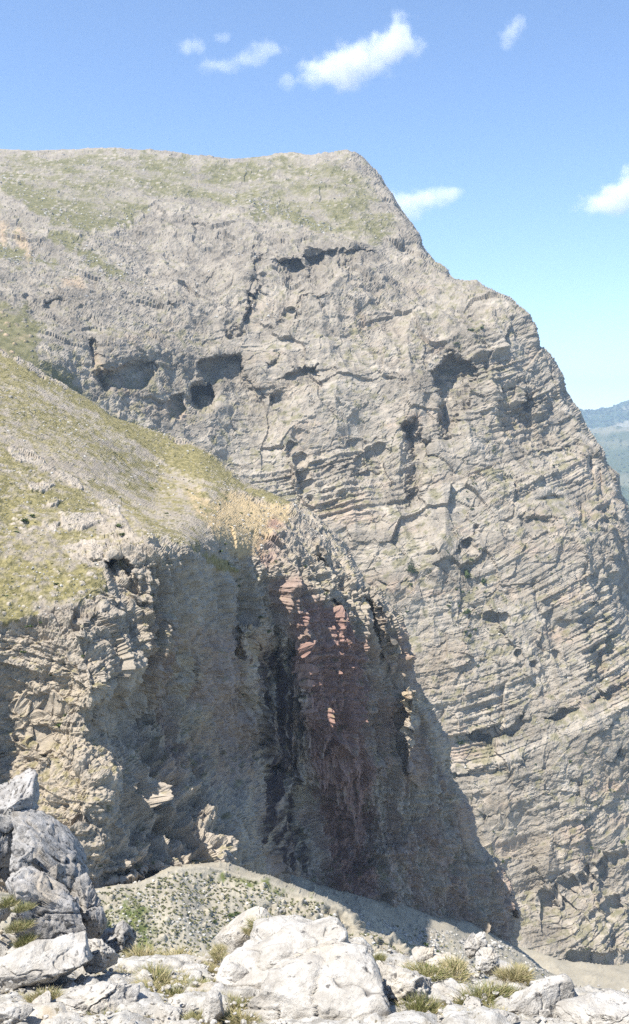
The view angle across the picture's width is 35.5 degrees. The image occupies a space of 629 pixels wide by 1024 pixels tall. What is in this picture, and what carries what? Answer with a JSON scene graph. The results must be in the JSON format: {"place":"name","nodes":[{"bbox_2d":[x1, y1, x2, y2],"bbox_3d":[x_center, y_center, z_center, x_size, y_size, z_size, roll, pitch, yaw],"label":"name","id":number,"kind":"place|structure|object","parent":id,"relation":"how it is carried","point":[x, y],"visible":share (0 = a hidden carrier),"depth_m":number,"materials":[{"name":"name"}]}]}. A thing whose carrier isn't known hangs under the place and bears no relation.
{"place":"outdoors","nodes":[
{"label":"outdoors","id":0,"kind":"place"},
{"bbox_2d":[0,861,411,959],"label":"tussock scree","id":1,"kind":"structure","parent":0,"point":[350,921],"depth_m":115.23,"materials":[{"name":"grey gravel"}]},
{"bbox_2d":[96,874,399,957],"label":"rubble","id":2,"kind":"object","parent":1,"relation":"on","point":[227,920],"visible":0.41,"depth_m":112.00,"materials":[{"name":"stone"}]},
{"bbox_2d":[96,871,543,975],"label":"tussock cover","id":3,"kind":"object","parent":1,"relation":"on","point":[196,899],"visible":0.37,"depth_m":112.66,"materials":[{"name":"green plant"}]},
{"bbox_2d":[0,352,521,946],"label":"cliff","id":4,"kind":"structure","parent":0,"point":[198,722],"depth_m":188.46,"materials":[{"name":"stone"}]},
{"bbox_2d":[0,361,285,657],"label":"ground cover","id":5,"kind":"object","parent":4,"relation":"on","point":[116,497],"visible":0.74,"depth_m":180.11,"materials":[{"name":"green plant"}]},
{"bbox_2d":[0,357,322,615],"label":"rubble","id":6,"kind":"object","parent":4,"relation":"on","point":[91,535],"visible":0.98,"depth_m":195.41,"materials":[{"name":"stone"}]},
{"bbox_2d":[0,933,612,1023],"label":"rocky ledge","id":7,"kind":"object","parent":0,"point":[478,1015],"visible":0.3,"depth_m":2.99,"materials":[{"name":"white limestone"}]},
{"bbox_2d":[0,897,11,922],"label":"boulder","id":8,"kind":"object","parent":7,"relation":"on","point":[5,913],"visible":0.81,"depth_m":3.44,"materials":[{"name":"white stone"}]},
{"bbox_2d":[0,866,11,881],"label":"boulder","id":9,"kind":"object","parent":7,"relation":"on","point":[5,872],"visible":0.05,"depth_m":4.05,"materials":[{"name":"grey stone"}]},
{"bbox_2d":[0,893,23,908],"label":"grass tuft","id":10,"kind":"object","parent":7,"relation":"on","point":[7,902],"visible":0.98,"depth_m":3.42,"materials":[{"name":"plant"}]},
{"bbox_2d":[0,1003,34,1023],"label":"boulder","id":11,"kind":"object","parent":7,"relation":"on","point":[16,1013],"visible":0.96,"depth_m":2.84,"materials":[{"name":"white stone"}]},
{"bbox_2d":[0,768,39,867],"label":"boulder","id":12,"kind":"object","parent":7,"relation":"on","point":[21,792],"visible":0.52,"depth_m":3.92,"materials":[{"name":"grey stone"}]},
{"bbox_2d":[0,918,39,933],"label":"grass tuft","id":13,"kind":"object","parent":7,"relation":"on","point":[16,925],"visible":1,"depth_m":3.32,"materials":[{"name":"green plant"}]},
{"bbox_2d":[7,930,39,947],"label":"grass tuft","id":14,"kind":"object","parent":7,"relation":"on","point":[23,941],"visible":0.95,"depth_m":3.30,"materials":[{"name":"green plant"}]},
{"bbox_2d":[10,901,40,912],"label":"grass tuft","id":15,"kind":"object","parent":7,"relation":"on","point":[17,908],"visible":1,"depth_m":3.35,"materials":[{"name":"plant"}]},
{"bbox_2d":[32,991,51,1003],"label":"boulder","id":16,"kind":"object","parent":7,"relation":"on","point":[45,997],"visible":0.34,"depth_m":2.95,"materials":[{"name":"white stone"}]},
{"bbox_2d":[18,985,67,1002],"bbox_3d":[-0.828,1.473,3.007,0.160,0.036,0.102,-4,6,-36],"label":"grass tuft","id":17,"kind":"object","parent":7,"relation":"on","point":[53,991],"visible":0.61,"depth_m":3.01,"materials":[{"name":"plant"}]},
{"bbox_2d":[5,866,85,940],"bbox_3d":[-0.985,1.443,3.552,0.342,0.227,0.230,36,4,-3],"label":"boulder","id":18,"kind":"object","parent":7,"relation":"on","point":[55,913],"visible":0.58,"depth_m":3.49,"materials":[{"name":"grey stone"}]},
{"bbox_2d":[9,842,34,871],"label":"boulder","id":19,"kind":"object","parent":18,"relation":"on","point":[21,854],"visible":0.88,"depth_m":3.62,"materials":[{"name":"grey stone"}]},
{"bbox_2d":[0,930,92,993],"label":"boulder","id":20,"kind":"object","parent":7,"relation":"on","point":[43,962],"visible":0.9,"depth_m":3.13,"materials":[{"name":"white stone"}]},
{"bbox_2d":[11,809,89,892],"bbox_3d":[-1.028,1.351,3.864,0.462,0.155,0.333,40,4,-3],"label":"boulder","id":21,"kind":"object","parent":7,"relation":"on","point":[51,840],"visible":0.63,"depth_m":3.81,"materials":[{"name":"grey stone"}]},
{"bbox_2d":[47,863,65,882],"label":"boulder","id":22,"kind":"object","parent":7,"relation":"on","point":[57,872],"visible":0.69,"depth_m":3.66,"materials":[{"name":"grey stone"}]},
{"bbox_2d":[70,872,106,938],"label":"boulder","id":23,"kind":"object","parent":7,"relation":"on","point":[94,918],"visible":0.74,"depth_m":3.62,"materials":[{"name":"grey stone"}]},
{"bbox_2d":[51,981,139,1015],"bbox_3d":[-0.672,1.495,2.998,0.284,0.101,0.183,-12,5,1],"label":"boulder","id":24,"kind":"object","parent":7,"relation":"on","point":[87,998],"visible":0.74,"depth_m":2.97,"materials":[{"name":"white stone"}]},
{"bbox_2d":[83,938,118,974],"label":"boulder","id":25,"kind":"object","parent":7,"relation":"on","point":[105,956],"visible":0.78,"depth_m":3.27,"materials":[{"name":"white stone"}]},
{"bbox_2d":[85,1007,118,1020],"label":"grass tuft","id":26,"kind":"object","parent":7,"relation":"on","point":[102,1010],"visible":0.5,"depth_m":2.92,"materials":[{"name":"beige plant"}]},
{"bbox_2d":[99,920,136,953],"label":"boulder","id":27,"kind":"object","parent":7,"relation":"on","point":[119,936],"visible":0.77,"depth_m":3.87,"materials":[{"name":"grey stone"}]},
{"bbox_2d":[122,941,166,957],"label":"grass tuft","id":28,"kind":"object","parent":7,"relation":"on","point":[141,952],"visible":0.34,"depth_m":3.66,"materials":[{"name":"beige plant"}]},
{"bbox_2d":[127,975,161,992],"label":"grass tuft","id":29,"kind":"object","parent":7,"relation":"on","point":[150,987],"visible":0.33,"depth_m":3.22,"materials":[{"name":"plant"}]},
{"bbox_2d":[131,961,181,991],"bbox_3d":[-0.527,1.556,3.292,0.183,0.063,0.256,-3,6,-27],"label":"grass tuft","id":30,"kind":"object","parent":7,"relation":"on","point":[162,971],"visible":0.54,"depth_m":3.32,"materials":[{"name":"plant"}]},
{"bbox_2d":[150,1003,182,1020],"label":"boulder","id":31,"kind":"object","parent":7,"relation":"on","point":[170,1010],"visible":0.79,"depth_m":2.92,"materials":[{"name":"white stone"}]},
{"bbox_2d":[164,1015,175,1023],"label":"boulder","id":32,"kind":"object","parent":7,"relation":"on","point":[169,1019],"visible":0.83,"depth_m":2.89,"materials":[{"name":"white stone"}]},
{"bbox_2d":[159,981,191,997],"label":"grass tuft","id":33,"kind":"object","parent":7,"relation":"on","point":[171,994],"visible":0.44,"depth_m":3.15,"materials":[{"name":"green plant"}]},
{"bbox_2d":[165,976,188,992],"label":"grass tuft","id":34,"kind":"object","parent":7,"relation":"on","point":[177,982],"visible":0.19,"depth_m":3.24,"materials":[{"name":"yellow plant"}]},
{"bbox_2d":[157,943,197,955],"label":"grass tuft","id":35,"kind":"object","parent":7,"relation":"on","point":[177,952],"visible":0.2,"depth_m":3.64,"materials":[{"name":"beige plant"}]},
{"bbox_2d":[171,983,190,992],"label":"boulder","id":36,"kind":"object","parent":7,"relation":"on","point":[179,986],"visible":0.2,"depth_m":3.17,"materials":[{"name":"white stone"}]},
{"bbox_2d":[173,1002,191,1014],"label":"boulder","id":37,"kind":"object","parent":7,"relation":"on","point":[186,1007],"visible":0.37,"depth_m":2.99,"materials":[{"name":"white stone"}]},
{"bbox_2d":[160,975,210,996],"bbox_3d":[-0.418,1.533,3.157,0.155,0.047,0.217,4,7,38],"label":"grass tuft","id":38,"kind":"object","parent":7,"relation":"on","point":[191,981],"visible":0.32,"depth_m":3.19,"materials":[{"name":"plant"}]},
{"bbox_2d":[180,1009,201,1023],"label":"grass tuft","id":39,"kind":"object","parent":7,"relation":"on","point":[188,1016],"visible":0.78,"depth_m":2.90,"materials":[{"name":"plant"}]},
{"bbox_2d":[179,963,207,972],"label":"boulder","id":40,"kind":"object","parent":7,"relation":"on","point":[185,966],"visible":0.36,"depth_m":3.41,"materials":[{"name":"white stone"}]},
{"bbox_2d":[185,970,201,980],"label":"boulder","id":41,"kind":"object","parent":7,"relation":"on","point":[197,974],"visible":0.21,"depth_m":3.29,"materials":[{"name":"white stone"}]},
{"bbox_2d":[185,1011,203,1023],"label":"grass tuft","id":42,"kind":"object","parent":7,"relation":"on","point":[195,1015],"visible":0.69,"depth_m":2.90,"materials":[{"name":"plant"}]},
{"bbox_2d":[194,960,217,972],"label":"grass tuft","id":43,"kind":"object","parent":7,"relation":"on","point":[211,963],"visible":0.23,"depth_m":3.48,"materials":[{"name":"beige plant"}]},
{"bbox_2d":[192,949,222,964],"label":"grass tuft","id":44,"kind":"object","parent":7,"relation":"on","point":[208,957],"visible":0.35,"depth_m":3.54,"materials":[{"name":"beige plant"}]},
{"bbox_2d":[201,989,223,1023],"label":"boulder","id":45,"kind":"object","parent":7,"relation":"on","point":[213,1006],"visible":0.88,"depth_m":2.88,"materials":[{"name":"white stone"}]},
{"bbox_2d":[208,963,218,973],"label":"grass tuft","id":46,"kind":"object","parent":7,"relation":"on","point":[212,969],"visible":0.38,"depth_m":3.45,"materials":[{"name":"beige plant"}]},
{"bbox_2d":[208,942,230,962],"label":"grass tuft","id":47,"kind":"object","parent":7,"relation":"on","point":[220,948],"visible":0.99,"depth_m":3.52,"materials":[{"name":"beige plant"}]},
{"bbox_2d":[217,1007,241,1023],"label":"grass tuft","id":48,"kind":"object","parent":7,"relation":"on","point":[231,1008],"visible":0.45,"depth_m":2.95,"materials":[{"name":"plant"}]},
{"bbox_2d":[219,962,248,982],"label":"boulder","id":49,"kind":"object","parent":7,"relation":"on","point":[234,972],"visible":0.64,"depth_m":3.19,"materials":[{"name":"white stone"}]},
{"bbox_2d":[221,989,247,1014],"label":"grass tuft","id":50,"kind":"object","parent":7,"relation":"on","point":[238,1001],"visible":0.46,"depth_m":3.01,"materials":[{"name":"plant"}]},
{"bbox_2d":[214,906,271,955],"bbox_3d":[-0.266,1.567,3.653,0.243,0.105,0.126,-36,4,3],"label":"boulder","id":51,"kind":"object","parent":7,"relation":"on","point":[232,935],"visible":0.48,"depth_m":3.63,"materials":[{"name":"white stone"}]},
{"bbox_2d":[238,915,268,928],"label":"grass tuft","id":52,"kind":"object","parent":51,"relation":"on","point":[250,922],"visible":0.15,"depth_m":3.59,"materials":[{"name":"plant"}]},
{"bbox_2d":[224,1007,264,1023],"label":"grass tuft","id":53,"kind":"object","parent":7,"relation":"on","point":[237,1018],"visible":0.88,"depth_m":2.89,"materials":[{"name":"plant"}]},
{"bbox_2d":[241,928,251,935],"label":"grass tuft","id":54,"kind":"object","parent":7,"relation":"on","point":[247,931],"visible":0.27,"depth_m":3.57,"materials":[{"name":"plant"}]},
{"bbox_2d":[250,915,312,941],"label":"boulder","id":55,"kind":"object","parent":7,"relation":"on","point":[265,927],"visible":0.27,"depth_m":3.40,"materials":[{"name":"white stone"}]},
{"bbox_2d":[216,916,348,988],"bbox_3d":[-0.085,1.554,3.297,0.459,0.282,0.297,-16,5,1],"label":"boulder","id":56,"kind":"object","parent":7,"relation":"on","point":[258,960],"visible":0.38,"depth_m":3.26,"materials":[{"name":"white stone"}]},
{"bbox_2d":[0,925,628,1023],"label":"gravel","id":57,"kind":"structure","parent":7,"relation":"on","point":[515,1019],"depth_m":3.00,"materials":[{"name":"grey gravel"}]},
{"bbox_2d":[241,939,391,1021],"bbox_3d":[-0.023,1.509,2.978,0.517,0.297,0.365,-14,5,1],"label":"boulder","id":58,"kind":"object","parent":7,"relation":"on","point":[333,979],"visible":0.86,"depth_m":2.92,"materials":[{"name":"white stone"}]},
{"bbox_2d":[349,937,373,952],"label":"boulder","id":59,"kind":"object","parent":7,"relation":"on","point":[361,940],"visible":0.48,"depth_m":3.44,"materials":[{"name":"white stone"}]},
{"bbox_2d":[373,951,388,961],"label":"grass tuft","id":60,"kind":"object","parent":7,"relation":"on","point":[377,957],"visible":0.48,"depth_m":3.40,"materials":[{"name":"green plant"}]},
{"bbox_2d":[389,1005,407,1011],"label":"boulder","id":61,"kind":"object","parent":7,"relation":"on","point":[393,1007],"visible":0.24,"depth_m":2.93,"materials":[{"name":"white stone"}]},
{"bbox_2d":[376,960,432,1008],"bbox_3d":[0.276,1.531,3.148,0.267,0.202,0.227,4,5,0],"label":"boulder","id":62,"kind":"object","parent":7,"relation":"on","point":[399,982],"visible":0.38,"depth_m":3.07,"materials":[{"name":"white stone"}]},
{"bbox_2d":[388,989,447,1013],"bbox_3d":[0.309,1.471,2.943,0.198,0.072,0.137,-2,6,-21],"label":"grass tuft","id":63,"kind":"object","parent":7,"relation":"on","point":[421,1006],"visible":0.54,"depth_m":2.96,"materials":[{"name":"plant"}]},
{"bbox_2d":[411,946,434,963],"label":"boulder","id":64,"kind":"object","parent":7,"relation":"on","point":[420,954],"visible":0.88,"depth_m":3.45,"materials":[{"name":"white stone"}]},
{"bbox_2d":[395,959,456,981],"bbox_3d":[0.369,1.514,3.249,0.224,0.041,0.160,3,6,28],"label":"grass tuft","id":65,"kind":"object","parent":7,"relation":"on","point":[428,971],"visible":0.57,"depth_m":3.26,"materials":[{"name":"plant"}]},
{"bbox_2d":[424,952,458,966],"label":"boulder","id":66,"kind":"object","parent":7,"relation":"on","point":[436,956],"visible":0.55,"depth_m":3.44,"materials":[{"name":"white stone"}]},
{"bbox_2d":[426,978,475,1007],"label":"boulder","id":67,"kind":"object","parent":7,"relation":"on","point":[445,985],"visible":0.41,"depth_m":3.10,"materials":[{"name":"white stone"}]},
{"bbox_2d":[433,951,476,983],"bbox_3d":[0.464,1.517,3.271,0.162,0.045,0.255,-1,5,-14],"label":"grass tuft","id":68,"kind":"object","parent":7,"relation":"on","point":[458,966],"visible":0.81,"depth_m":3.29,"materials":[{"name":"beige plant"}]},
{"bbox_2d":[464,932,480,958],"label":"boulder","id":69,"kind":"object","parent":7,"relation":"on","point":[472,947],"visible":0.93,"depth_m":3.43,"materials":[{"name":"white stone"}]},
{"bbox_2d":[462,996,482,1008],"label":"boulder","id":70,"kind":"object","parent":7,"relation":"on","point":[474,999],"visible":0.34,"depth_m":3.01,"materials":[{"name":"white stone"}]},
{"bbox_2d":[465,968,481,978],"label":"boulder","id":71,"kind":"object","parent":7,"relation":"on","point":[471,970],"visible":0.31,"depth_m":3.37,"materials":[{"name":"white stone"}]},
{"bbox_2d":[475,931,487,947],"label":"boulder","id":72,"kind":"object","parent":7,"relation":"on","point":[482,941],"visible":0.92,"depth_m":3.43,"materials":[{"name":"white stone"}]},
{"bbox_2d":[447,978,517,1006],"bbox_3d":[0.528,1.497,3.071,0.251,0.064,0.173,-2,6,-22],"label":"grass tuft","id":73,"kind":"object","parent":7,"relation":"on","point":[481,990],"visible":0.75,"depth_m":3.08,"materials":[{"name":"plant"}]},
{"bbox_2d":[474,947,499,975],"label":"boulder","id":74,"kind":"object","parent":7,"relation":"on","point":[486,960],"visible":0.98,"depth_m":3.32,"materials":[{"name":"white stone"}]},
{"bbox_2d":[481,997,496,1008],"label":"grass tuft","id":75,"kind":"object","parent":7,"relation":"on","point":[484,1003],"visible":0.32,"depth_m":3.02,"materials":[{"name":"plant"}]},
{"bbox_2d":[486,974,510,987],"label":"boulder","id":76,"kind":"object","parent":7,"relation":"on","point":[495,979],"visible":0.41,"depth_m":3.22,"materials":[{"name":"white stone"}]},
{"bbox_2d":[489,1009,508,1016],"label":"boulder","id":77,"kind":"object","parent":7,"relation":"on","point":[504,1013],"visible":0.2,"depth_m":2.88,"materials":[{"name":"white stone"}]},
{"bbox_2d":[493,998,508,1009],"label":"boulder","id":78,"kind":"object","parent":7,"relation":"on","point":[504,1002],"visible":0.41,"depth_m":3.02,"materials":[{"name":"white stone"}]},
{"bbox_2d":[488,981,524,997],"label":"grass tuft","id":79,"kind":"object","parent":7,"relation":"on","point":[510,989],"visible":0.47,"depth_m":3.12,"materials":[{"name":"plant"}]},
{"bbox_2d":[499,960,515,971],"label":"boulder","id":80,"kind":"object","parent":7,"relation":"on","point":[502,963],"visible":0.21,"depth_m":4.18,"materials":[{"name":"white stone"}]},
{"bbox_2d":[490,962,540,983],"bbox_3d":[0.659,1.517,3.251,0.183,0.048,0.144,-3,6,-29],"label":"grass tuft","id":81,"kind":"object","parent":7,"relation":"on","point":[525,972],"visible":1,"depth_m":3.25,"materials":[{"name":"yellow plant"}]},
{"bbox_2d":[512,960,532,969],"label":"grass tuft","id":82,"kind":"object","parent":7,"relation":"on","point":[521,965],"visible":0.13,"depth_m":4.19,"materials":[{"name":"beige plant"}]},
{"bbox_2d":[509,974,535,985],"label":"grass tuft","id":83,"kind":"object","parent":7,"relation":"on","point":[528,980],"visible":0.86,"depth_m":3.23,"materials":[{"name":"yellow plant"}]},
{"bbox_2d":[505,973,574,1017],"bbox_3d":[0.683,1.502,3.005,0.240,0.141,0.175,-10,5,1],"label":"boulder","id":84,"kind":"object","parent":7,"relation":"on","point":[543,995],"visible":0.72,"depth_m":2.97,"materials":[{"name":"white stone"}]},
{"bbox_2d":[529,975,555,984],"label":"boulder","id":85,"kind":"object","parent":7,"relation":"on","point":[538,980],"visible":0.16,"depth_m":3.13,"materials":[{"name":"white stone"}]},
{"bbox_2d":[555,990,628,1023],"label":"boulder","id":86,"kind":"object","parent":7,"relation":"on","point":[610,1006],"visible":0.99,"depth_m":2.87,"materials":[{"name":"white stone"}]},
{"bbox_2d":[0,147,628,965],"bbox_3d":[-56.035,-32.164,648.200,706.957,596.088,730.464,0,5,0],"label":"mountain","id":87,"kind":"structure","parent":0,"point":[356,365],"depth_m":574.55,"materials":[{"name":"grey stone"}]},
{"bbox_2d":[0,149,624,846],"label":"rubble","id":88,"kind":"object","parent":87,"relation":"on","point":[236,321],"visible":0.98,"depth_m":638.94,"materials":[{"name":"stone"}]},
{"bbox_2d":[406,557,417,575],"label":"conifer tree","id":89,"kind":"object","parent":87,"relation":"on","point":[411,566],"visible":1,"depth_m":533.72,"materials":[{"name":"green plant"}]},
{"bbox_2d":[462,609,470,614],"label":"shrub","id":90,"kind":"object","parent":87,"relation":"on","point":[468,611],"visible":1,"depth_m":533.43,"materials":[{"name":"green plant"}]},
{"bbox_2d":[464,569,470,578],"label":"shrub","id":91,"kind":"object","parent":87,"relation":"on","point":[466,573],"visible":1,"depth_m":540.07,"materials":[{"name":"green plant"}]},
{"bbox_2d":[0,0,628,409],"label":"sky","id":92,"kind":"structure","parent":0,"point":[499,129],"materials":[{"name":"blue"}]},
{"bbox_2d":[290,875,555,979],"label":"gully scree","id":93,"kind":"structure","parent":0,"point":[370,909],"depth_m":216.68,"materials":[{"name":"grey gravel"}]},
{"bbox_2d":[352,911,552,979],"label":"rubble","id":94,"kind":"object","parent":93,"relation":"on","point":[446,932],"visible":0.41,"depth_m":215.31,"materials":[{"name":"stone"}]},
{"bbox_2d":[518,946,628,993],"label":"canyon floor","id":95,"kind":"structure","parent":0,"point":[613,977],"depth_m":454.85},
{"bbox_2d":[581,400,628,428],"bbox_3d":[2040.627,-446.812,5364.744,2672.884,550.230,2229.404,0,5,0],"label":"hill","id":96,"kind":"structure","parent":0,"point":[598,417],"depth_m":5794.58,"materials":[{"name":"blue"}]},
{"bbox_2d":[589,426,628,506],"bbox_3d":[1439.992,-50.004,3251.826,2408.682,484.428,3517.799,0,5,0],"label":"pasture hill","id":97,"kind":"structure","parent":0,"point":[614,460],"depth_m":4165.59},
{"bbox_2d":[579,402,628,500],"bbox_3d":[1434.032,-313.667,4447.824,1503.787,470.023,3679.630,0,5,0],"label":"forest","id":98,"kind":"object","parent":97,"relation":"on","point":[586,410],"visible":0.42,"depth_m":5726.65,"materials":[{"name":"green plant"}]}
]}

